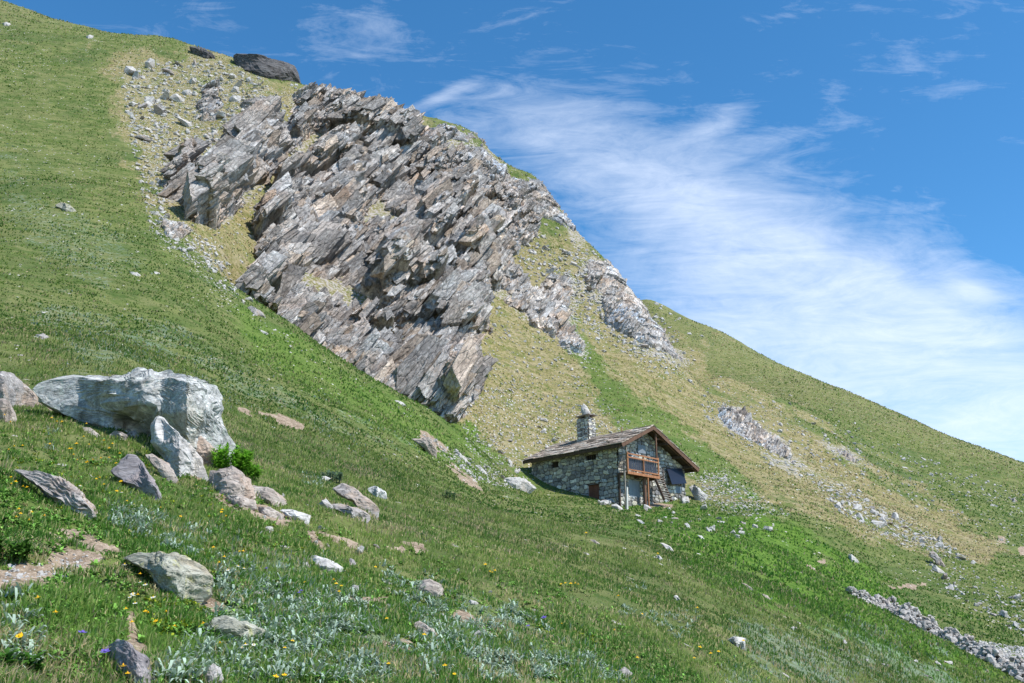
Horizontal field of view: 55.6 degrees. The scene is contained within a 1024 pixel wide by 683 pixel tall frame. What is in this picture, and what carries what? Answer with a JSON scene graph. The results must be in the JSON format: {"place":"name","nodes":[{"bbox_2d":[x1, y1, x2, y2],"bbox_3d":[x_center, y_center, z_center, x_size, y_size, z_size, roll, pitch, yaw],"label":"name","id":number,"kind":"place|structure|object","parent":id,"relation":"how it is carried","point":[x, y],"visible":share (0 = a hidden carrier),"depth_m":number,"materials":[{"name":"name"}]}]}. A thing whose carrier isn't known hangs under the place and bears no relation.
{"place":"outdoors","nodes":[
{"label":"outdoors","id":0,"kind":"place"},
{"bbox_2d":[0,0,1023,682],"bbox_3d":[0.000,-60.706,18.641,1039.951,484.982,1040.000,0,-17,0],"label":"ground","id":1,"kind":"structure","parent":0,"point":[112,146],"depth_m":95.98,"materials":[{"name":"plant"}]},
{"bbox_2d":[0,398,16,423],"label":"boulder","id":2,"kind":"object","parent":1,"relation":"on","point":[7,409],"visible":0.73,"depth_m":16.27,"materials":[{"name":"stone"}]},
{"bbox_2d":[0,371,36,406],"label":"boulder","id":3,"kind":"object","parent":1,"relation":"on","point":[14,389],"visible":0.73,"depth_m":22.15,"materials":[{"name":"grey stone"}]},
{"bbox_2d":[0,535,39,563],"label":"leafy plant","id":4,"kind":"object","parent":1,"relation":"on","point":[22,550],"visible":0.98,"depth_m":7.24,"materials":[{"name":"green plant"}]},
{"bbox_2d":[0,647,46,675],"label":"leafy plant","id":5,"kind":"object","parent":1,"relation":"on","point":[8,659],"visible":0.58,"depth_m":4.79,"materials":[{"name":"green plant"}]},
{"bbox_2d":[35,333,47,338],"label":"stone","id":6,"kind":"object","parent":1,"relation":"on","point":[42,335],"visible":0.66,"depth_m":38.90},
{"bbox_2d":[15,469,99,518],"bbox_3d":[-4.809,1.649,10.150,1.238,0.706,0.486,-4,-18,14],"label":"boulder","id":7,"kind":"object","parent":1,"relation":"on","point":[57,488],"visible":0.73,"depth_m":10.01,"materials":[{"name":"grey stone"}]},
{"bbox_2d":[55,202,75,211],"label":"boulder","id":8,"kind":"object","parent":1,"relation":"on","point":[64,206],"visible":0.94,"depth_m":87.22,"materials":[{"name":"stone"}]},
{"bbox_2d":[83,427,99,436],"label":"stone","id":9,"kind":"object","parent":1,"relation":"on","point":[96,434],"visible":0.55,"depth_m":17.01,"materials":[{"name":"stone"}]},
{"bbox_2d":[100,648,110,666],"bbox_3d":[-2.144,1.695,5.124,0.054,0.158,0.057,2,7,-5],"label":"violet flower","id":10,"kind":"object","parent":1,"relation":"on","point":[105,650],"visible":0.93,"depth_m":5.12,"materials":[{"name":"purple plant"}]},
{"bbox_2d":[110,430,138,439],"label":"stone","id":11,"kind":"object","parent":1,"relation":"on","point":[122,434],"visible":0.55,"depth_m":17.19,"materials":[{"name":"stone"}]},
{"bbox_2d":[105,639,153,682],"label":"boulder","id":12,"kind":"object","parent":1,"relation":"on","point":[136,662],"visible":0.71,"depth_m":5.09,"materials":[{"name":"stone"}]},
{"bbox_2d":[124,66,135,73],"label":"loose stone","id":13,"kind":"object","parent":1,"relation":"on","point":[127,69],"visible":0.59,"depth_m":168.26,"materials":[{"name":"stone"}]},
{"bbox_2d":[32,367,237,463],"bbox_3d":[-6.968,1.703,18.883,5.375,2.526,2.612,-11,-20,32],"label":"boulder","id":14,"kind":"object","parent":1,"relation":"on","point":[189,408],"visible":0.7,"depth_m":17.98,"materials":[{"name":"stone"}]},
{"bbox_2d":[132,71,139,78],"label":"loose stone","id":15,"kind":"object","parent":1,"relation":"on","point":[136,74],"visible":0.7,"depth_m":166.40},
{"bbox_2d":[111,454,161,500],"bbox_3d":[-4.839,1.908,12.790,1.207,0.985,0.367,-11,-20,31],"label":"boulder","id":16,"kind":"object","parent":1,"relation":"on","point":[130,470],"visible":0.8,"depth_m":12.86,"materials":[{"name":"stone"}]},
{"bbox_2d":[134,135,150,141],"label":"loose stone","id":17,"kind":"object","parent":1,"relation":"on","point":[142,137],"visible":0.99,"depth_m":139.69,"materials":[{"name":"stone"}]},
{"bbox_2d":[137,103,147,108],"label":"loose stone","id":18,"kind":"object","parent":1,"relation":"on","point":[144,105],"visible":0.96,"depth_m":153.24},
{"bbox_2d":[144,96,154,103],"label":"loose stone","id":19,"kind":"object","parent":1,"relation":"on","point":[151,99],"visible":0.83,"depth_m":156.60,"materials":[{"name":"stone"}]},
{"bbox_2d":[145,58,154,67],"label":"loose stone","id":20,"kind":"object","parent":1,"relation":"on","point":[150,62],"visible":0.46,"depth_m":172.51,"materials":[{"name":"stone"}]},
{"bbox_2d":[152,445,161,457],"bbox_3d":[-6.012,1.823,16.554,0.472,0.422,0.404,0,-17,0],"label":"leafy plant","id":21,"kind":"object","parent":1,"relation":"on","point":[156,453],"visible":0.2,"depth_m":16.48,"materials":[{"name":"green plant"}]},
{"bbox_2d":[153,104,163,114],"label":"loose stone","id":22,"kind":"object","parent":1,"relation":"on","point":[158,109],"visible":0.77,"depth_m":152.73,"materials":[{"name":"stone"}]},
{"bbox_2d":[146,454,177,483],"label":"boulder","id":23,"kind":"object","parent":1,"relation":"on","point":[163,468],"visible":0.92,"depth_m":14.64,"materials":[{"name":"stone"}]},
{"bbox_2d":[159,91,168,99],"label":"loose stone","id":24,"kind":"object","parent":1,"relation":"on","point":[165,94],"visible":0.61,"depth_m":160.16,"materials":[{"name":"stone"}]},
{"bbox_2d":[161,68,173,74],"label":"loose stone","id":25,"kind":"object","parent":1,"relation":"on","point":[165,70],"visible":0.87,"depth_m":170.64,"materials":[{"name":"stone"}]},
{"bbox_2d":[123,551,213,604],"bbox_3d":[-2.790,1.984,7.853,0.813,0.560,0.509,-13,-21,36],"label":"boulder","id":26,"kind":"object","parent":1,"relation":"on","point":[181,576],"visible":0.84,"depth_m":7.69,"materials":[{"name":"stone"}]},
{"bbox_2d":[160,218,192,238],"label":"rock","id":27,"kind":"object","parent":1,"relation":"on","point":[179,229],"visible":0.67,"depth_m":90.85,"materials":[{"name":"stone"}]},
{"bbox_2d":[169,93,184,101],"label":"loose stone","id":28,"kind":"object","parent":1,"relation":"on","point":[176,97],"visible":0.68,"depth_m":160.38,"materials":[{"name":"stone"}]},
{"bbox_2d":[150,416,207,480],"bbox_3d":[-5.371,1.841,15.778,1.304,1.403,0.748,-16,-23,42],"label":"boulder","id":29,"kind":"object","parent":1,"relation":"on","point":[175,450],"visible":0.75,"depth_m":15.52,"materials":[{"name":"stone"}]},
{"bbox_2d":[177,117,191,126],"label":"loose stone","id":30,"kind":"object","parent":1,"relation":"on","point":[185,123],"visible":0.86,"depth_m":151.37,"materials":[{"name":"stone"}]},
{"bbox_2d":[182,89,189,94],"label":"loose stone","id":31,"kind":"object","parent":1,"relation":"on","point":[185,92],"visible":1,"depth_m":163.75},
{"bbox_2d":[189,78,195,83],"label":"loose stone","id":32,"kind":"object","parent":1,"relation":"on","point":[192,81],"visible":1,"depth_m":168.38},
{"bbox_2d":[189,46,214,58],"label":"boulder","id":33,"kind":"object","parent":1,"relation":"on","point":[203,52],"visible":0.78,"depth_m":183.72,"materials":[{"name":"stone"}]},
{"bbox_2d":[195,78,222,121],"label":"rocky crag","id":34,"kind":"structure","parent":1,"relation":"on","point":[209,101],"depth_m":160.35,"materials":[{"name":"grey stone"}]},
{"bbox_2d":[196,436,224,466],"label":"boulder","id":35,"kind":"object","parent":1,"relation":"on","point":[204,449],"visible":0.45,"depth_m":17.16,"materials":[{"name":"stone"}]},
{"bbox_2d":[205,663,223,682],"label":"stone","id":36,"kind":"object","parent":1,"relation":"on","point":[214,671],"visible":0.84,"depth_m":5.21,"materials":[{"name":"stone"}]},
{"bbox_2d":[213,111,225,117],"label":"loose stone","id":37,"kind":"object","parent":1,"relation":"on","point":[220,114],"visible":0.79,"depth_m":155.43,"materials":[{"name":"stone"}]},
{"bbox_2d":[158,95,295,228],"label":"rocky crag","id":38,"kind":"structure","parent":1,"relation":"on","point":[252,148],"depth_m":116.82,"materials":[{"name":"grey stone"}]},
{"bbox_2d":[208,442,254,474],"bbox_3d":[-4.897,2.044,17.009,0.830,0.591,0.661,0,-17,0],"label":"leafy shrub","id":39,"kind":"object","parent":1,"relation":"on","point":[225,458],"visible":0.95,"depth_m":16.88,"materials":[{"name":"green plant"}]},
{"bbox_2d":[209,466,255,499],"bbox_3d":[-4.354,2.277,14.832,0.819,0.816,0.790,0,-17,0],"label":"boulder","id":40,"kind":"object","parent":1,"relation":"on","point":[231,480],"visible":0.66,"depth_m":14.81,"materials":[{"name":"stone"}]},
{"bbox_2d":[228,96,241,101],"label":"loose stone","id":41,"kind":"object","parent":1,"relation":"on","point":[235,98],"visible":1,"depth_m":163.13,"materials":[{"name":"stone"}]},
{"bbox_2d":[207,615,264,640],"bbox_3d":[-1.940,2.093,6.867,0.446,0.300,0.291,11,-20,-31],"label":"boulder","id":42,"kind":"object","parent":1,"relation":"on","point":[226,624],"visible":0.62,"depth_m":6.80,"materials":[{"name":"stone"}]},
{"bbox_2d":[234,80,241,86],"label":"loose stone","id":43,"kind":"object","parent":1,"relation":"on","point":[238,83],"visible":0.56,"depth_m":169.12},
{"bbox_2d":[226,494,256,510],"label":"boulder","id":44,"kind":"object","parent":1,"relation":"on","point":[241,500],"visible":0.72,"depth_m":14.16,"materials":[{"name":"stone"}]},
{"bbox_2d":[239,97,260,108],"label":"rocky crag","id":45,"kind":"structure","parent":1,"relation":"on","point":[245,103],"depth_m":161.02,"materials":[{"name":"grey stone"}]},
{"bbox_2d":[240,463,263,481],"bbox_3d":[-4.666,2.292,17.250,0.543,0.385,0.446,-7,-18,21],"label":"leafy shrub","id":46,"kind":"object","parent":1,"relation":"on","point":[253,471],"visible":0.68,"depth_m":17.19,"materials":[{"name":"green plant"}]},
{"bbox_2d":[248,306,264,316],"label":"boulder","id":47,"kind":"object","parent":1,"relation":"on","point":[255,311],"visible":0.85,"depth_m":75.53,"materials":[{"name":"grey stone"}]},
{"bbox_2d":[233,53,299,82],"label":"boulder","id":48,"kind":"object","parent":1,"relation":"on","point":[263,66],"visible":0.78,"depth_m":178.69,"materials":[{"name":"stone"}]},
{"bbox_2d":[252,485,286,506],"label":"boulder","id":49,"kind":"object","parent":1,"relation":"on","point":[270,495],"visible":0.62,"depth_m":15.37,"materials":[{"name":"stone"}]},
{"bbox_2d":[258,507,283,519],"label":"boulder","id":50,"kind":"object","parent":1,"relation":"on","point":[269,512],"visible":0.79,"depth_m":14.15,"materials":[{"name":"stone"}]},
{"bbox_2d":[280,509,310,524],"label":"boulder","id":51,"kind":"object","parent":1,"relation":"on","point":[288,513],"visible":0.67,"depth_m":14.45,"materials":[{"name":"stone"}]},
{"bbox_2d":[2,413,640,681],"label":"yellow green herbs","id":52,"kind":"object","parent":1,"relation":"on","point":[175,603],"visible":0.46,"depth_m":10.72,"materials":[{"name":"green plant"}]},
{"bbox_2d":[318,499,333,508],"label":"loose stone","id":53,"kind":"object","parent":1,"relation":"on","point":[325,502],"visible":0.42,"depth_m":16.48,"materials":[{"name":"stone"}]},
{"bbox_2d":[310,555,342,571],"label":"boulder","id":54,"kind":"object","parent":1,"relation":"on","point":[328,564],"visible":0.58,"depth_m":11.54,"materials":[{"name":"stone"}]},
{"bbox_2d":[321,469,342,482],"bbox_3d":[-4.708,3.508,25.318,0.745,0.369,0.564,0,-17,0],"label":"leafy plant","id":55,"kind":"object","parent":1,"relation":"on","point":[333,474],"visible":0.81,"depth_m":25.21,"materials":[{"name":"green plant"}]},
{"bbox_2d":[0,429,700,682],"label":"green herbs","id":56,"kind":"object","parent":1,"relation":"on","point":[140,637],"visible":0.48,"depth_m":8.98,"materials":[{"name":"green plant"}]},
{"bbox_2d":[331,504,369,523],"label":"boulder","id":57,"kind":"object","parent":1,"relation":"on","point":[354,511],"visible":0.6,"depth_m":16.27,"materials":[{"name":"grey stone"}]},
{"bbox_2d":[0,428,702,682],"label":"silver leaves","id":58,"kind":"object","parent":1,"relation":"on","point":[361,671],"visible":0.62,"depth_m":8.16,"materials":[{"name":"green plant"}]},
{"bbox_2d":[349,558,355,564],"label":"loose stone","id":59,"kind":"object","parent":1,"relation":"on","point":[351,560],"visible":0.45,"depth_m":12.52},
{"bbox_2d":[333,483,379,518],"bbox_3d":[-2.857,2.952,17.779,1.100,0.825,0.470,-9,-19,26],"label":"boulder","id":60,"kind":"object","parent":1,"relation":"on","point":[355,496],"visible":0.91,"depth_m":17.63,"materials":[{"name":"grey stone"}]},
{"bbox_2d":[355,545,363,552],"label":"loose stone","id":61,"kind":"object","parent":1,"relation":"on","point":[361,547],"visible":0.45,"depth_m":13.65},
{"bbox_2d":[235,82,517,422],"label":"rocky crag","id":62,"kind":"structure","parent":1,"relation":"on","point":[426,269],"depth_m":120.98,"materials":[{"name":"grey stone"}]},
{"bbox_2d":[368,486,386,498],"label":"boulder","id":63,"kind":"object","parent":1,"relation":"on","point":[377,491],"visible":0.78,"depth_m":25.86,"materials":[{"name":"stone"}]},
{"bbox_2d":[412,437,436,458],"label":"boulder","id":64,"kind":"object","parent":1,"relation":"on","point":[427,444],"visible":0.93,"depth_m":58.85,"materials":[{"name":"stone"}]},
{"bbox_2d":[414,621,435,636],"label":"boulder","id":65,"kind":"object","parent":1,"relation":"on","point":[424,626],"visible":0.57,"depth_m":9.23,"materials":[{"name":"stone"}]},
{"bbox_2d":[418,579,443,597],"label":"boulder","id":66,"kind":"object","parent":1,"relation":"on","point":[433,587],"visible":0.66,"depth_m":12.10,"materials":[{"name":"stone"}]},
{"bbox_2d":[441,490,455,499],"bbox_3d":[-2.435,5.887,37.310,0.702,0.522,0.592,7,-19,-23],"label":"leafy plant","id":67,"kind":"object","parent":1,"relation":"on","point":[447,495],"visible":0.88,"depth_m":37.27,"materials":[{"name":"green plant"}]},
{"bbox_2d":[453,451,467,461],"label":"stone","id":68,"kind":"object","parent":1,"relation":"on","point":[460,455],"visible":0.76,"depth_m":69.93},
{"bbox_2d":[469,600,477,604],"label":"stone","id":69,"kind":"object","parent":1,"relation":"on","point":[472,602],"visible":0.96,"depth_m":12.00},
{"bbox_2d":[419,123,541,241],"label":"rocky crag","id":70,"kind":"structure","parent":1,"relation":"on","point":[491,171],"depth_m":167.56,"materials":[{"name":"grey stone"}]},
{"bbox_2d":[1,358,959,682],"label":"withered tufts","id":71,"kind":"object","parent":1,"relation":"on","point":[247,566],"visible":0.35,"depth_m":9.73,"materials":[{"name":"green plant"}]},
{"bbox_2d":[477,465,486,473],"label":"stone","id":72,"kind":"object","parent":1,"relation":"on","point":[481,469],"visible":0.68,"depth_m":71.53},
{"bbox_2d":[0,324,1010,682],"bbox_3d":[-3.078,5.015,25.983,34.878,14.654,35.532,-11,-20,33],"label":"leaf turf","id":73,"kind":"structure","parent":1,"relation":"on","point":[358,580],"depth_m":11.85,"materials":[{"name":"plant"}]},
{"bbox_2d":[2,57,1023,662],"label":"scree","id":74,"kind":"structure","parent":1,"relation":"on","point":[588,319],"depth_m":129.05,"materials":[{"name":"stone"}]},
{"bbox_2d":[505,477,536,493],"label":"boulder","id":75,"kind":"object","parent":1,"relation":"on","point":[523,484],"visible":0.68,"depth_m":80.71,"materials":[{"name":"stone"}]},
{"bbox_2d":[501,176,583,254],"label":"rocky crag","id":76,"kind":"structure","parent":1,"relation":"on","point":[534,201],"depth_m":169.27,"materials":[{"name":"grey stone"}]},
{"bbox_2d":[501,257,585,352],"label":"rocky crag","id":77,"kind":"structure","parent":1,"relation":"on","point":[544,307],"depth_m":139.54,"materials":[{"name":"stone"}]},
{"bbox_2d":[546,267,554,273],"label":"loose stone","id":78,"kind":"object","parent":1,"relation":"on","point":[551,270],"visible":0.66,"depth_m":154.79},
{"bbox_2d":[598,499,615,504],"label":"stone heap","id":79,"kind":"object","parent":1,"relation":"on","point":[605,502],"visible":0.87,"depth_m":78.33,"materials":[{"name":"stone"}]},
{"bbox_2d":[522,403,699,508],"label":"stone hut","id":80,"kind":"object","parent":1,"relation":"on","point":[649,464],"visible":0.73,"depth_m":85.36,"materials":[{"name":"grey fieldstone masonry"},{"name":"slate"},{"name":"brown wood"}]},
{"bbox_2d":[552,460,558,467],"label":"window","id":81,"kind":"structure","parent":80,"relation":"in","point":[555,464],"depth_m":88.01,"materials":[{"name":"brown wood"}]},
{"bbox_2d":[584,452,597,460],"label":"window","id":82,"kind":"structure","parent":80,"relation":"in","point":[593,456],"depth_m":85.03,"materials":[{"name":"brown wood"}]},
{"bbox_2d":[589,484,598,498],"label":"door","id":83,"kind":"structure","parent":80,"relation":"in","point":[593,489],"depth_m":83.99,"materials":[{"name":"red wood"}]},
{"bbox_2d":[611,504,622,509],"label":"loose stone","id":84,"kind":"object","parent":1,"relation":"on","point":[616,506],"visible":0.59,"depth_m":77.95,"materials":[{"name":"stone"}]},
{"bbox_2d":[619,667,632,677],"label":"stone","id":85,"kind":"object","parent":1,"relation":"on","point":[625,670],"visible":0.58,"depth_m":10.90,"materials":[{"name":"stone"}]},
{"bbox_2d":[626,487,627,509],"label":"white post","id":86,"kind":"object","parent":1,"relation":"on","point":[627,498],"visible":0.64,"depth_m":80.49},
{"bbox_2d":[584,258,682,361],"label":"rocky crag","id":87,"kind":"structure","parent":1,"relation":"on","point":[628,314],"depth_m":148.55,"materials":[{"name":"stone"}]},
{"bbox_2d":[639,344,648,348],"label":"loose stone","id":88,"kind":"object","parent":1,"relation":"on","point":[644,345],"visible":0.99,"depth_m":139.46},
{"bbox_2d":[661,543,672,550],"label":"stone","id":89,"kind":"object","parent":1,"relation":"on","point":[666,546],"visible":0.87,"depth_m":43.66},
{"bbox_2d":[680,496,689,503],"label":"boulder","id":90,"kind":"object","parent":1,"relation":"on","point":[683,500],"visible":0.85,"depth_m":85.89,"materials":[{"name":"stone"}]},
{"bbox_2d":[689,484,707,500],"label":"boulder","id":91,"kind":"object","parent":1,"relation":"on","point":[698,493],"visible":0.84,"depth_m":87.42,"materials":[{"name":"stone"}]},
{"bbox_2d":[728,636,745,650],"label":"stone","id":92,"kind":"object","parent":1,"relation":"on","point":[737,641],"visible":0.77,"depth_m":19.41,"materials":[{"name":"stone"}]},
{"bbox_2d":[717,405,795,470],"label":"rocky crag","id":93,"kind":"structure","parent":1,"relation":"on","point":[742,423],"depth_m":127.17,"materials":[{"name":"stone"}]},
{"bbox_2d":[763,526,772,531],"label":"loose stone","id":94,"kind":"object","parent":1,"relation":"on","point":[769,528],"visible":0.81,"depth_m":72.24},
{"bbox_2d":[834,502,840,508],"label":"loose stone","id":95,"kind":"object","parent":1,"relation":"on","point":[838,505],"visible":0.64,"depth_m":96.81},
{"bbox_2d":[834,448,857,463],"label":"rocky crag","id":96,"kind":"structure","parent":1,"relation":"on","point":[848,456],"depth_m":136.75,"materials":[{"name":"stone"}]},
{"bbox_2d":[848,554,858,562],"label":"stone","id":97,"kind":"object","parent":1,"relation":"on","point":[851,556],"visible":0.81,"depth_m":71.48,"materials":[{"name":"stone"}]},
{"bbox_2d":[853,504,861,510],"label":"loose stone","id":98,"kind":"object","parent":1,"relation":"on","point":[858,507],"visible":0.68,"depth_m":101.33,"materials":[{"name":"stone"}]},
{"bbox_2d":[870,509,878,515],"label":"loose stone","id":99,"kind":"object","parent":1,"relation":"on","point":[873,511],"visible":0.84,"depth_m":102.86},
{"bbox_2d":[870,520,885,526],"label":"loose stone","id":100,"kind":"object","parent":1,"relation":"on","point":[879,523],"visible":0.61,"depth_m":95.97,"materials":[{"name":"stone"}]},
{"bbox_2d":[892,512,898,519],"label":"loose stone","id":101,"kind":"object","parent":1,"relation":"on","point":[895,515],"visible":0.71,"depth_m":104.59,"materials":[{"name":"stone"}]},
{"bbox_2d":[845,586,1023,682],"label":"rubble wall","id":102,"kind":"structure","parent":1,"relation":"on","point":[992,655],"depth_m":49.59,"materials":[{"name":"stone"}]},
{"bbox_2d":[929,550,945,567],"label":"boulder","id":103,"kind":"object","parent":1,"relation":"on","point":[935,557],"visible":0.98,"depth_m":82.74,"materials":[{"name":"grey stone"}]},
{"bbox_2d":[932,565,944,573],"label":"loose stone","id":104,"kind":"object","parent":1,"relation":"on","point":[935,568],"visible":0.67,"depth_m":80.06,"materials":[{"name":"stone"}]},
{"bbox_2d":[935,542,943,547],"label":"loose stone","id":105,"kind":"object","parent":1,"relation":"on","point":[940,544],"visible":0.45,"depth_m":95.46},
{"bbox_2d":[941,573,947,578],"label":"loose stone","id":106,"kind":"object","parent":1,"relation":"on","point":[944,576],"visible":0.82,"depth_m":77.34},
{"bbox_2d":[999,610,1008,617],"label":"loose stone","id":107,"kind":"object","parent":1,"relation":"on","point":[1003,613],"visible":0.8,"depth_m":66.98,"materials":[{"name":"stone"}]},
{"bbox_2d":[1013,594,1021,599],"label":"loose stone","id":108,"kind":"object","parent":1,"relation":"on","point":[1018,596],"visible":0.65,"depth_m":74.09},
{"bbox_2d":[0,0,1023,461],"label":"sky","id":109,"kind":"structure","parent":0,"point":[833,189],"materials":[{"name":"blue"}]}
]}

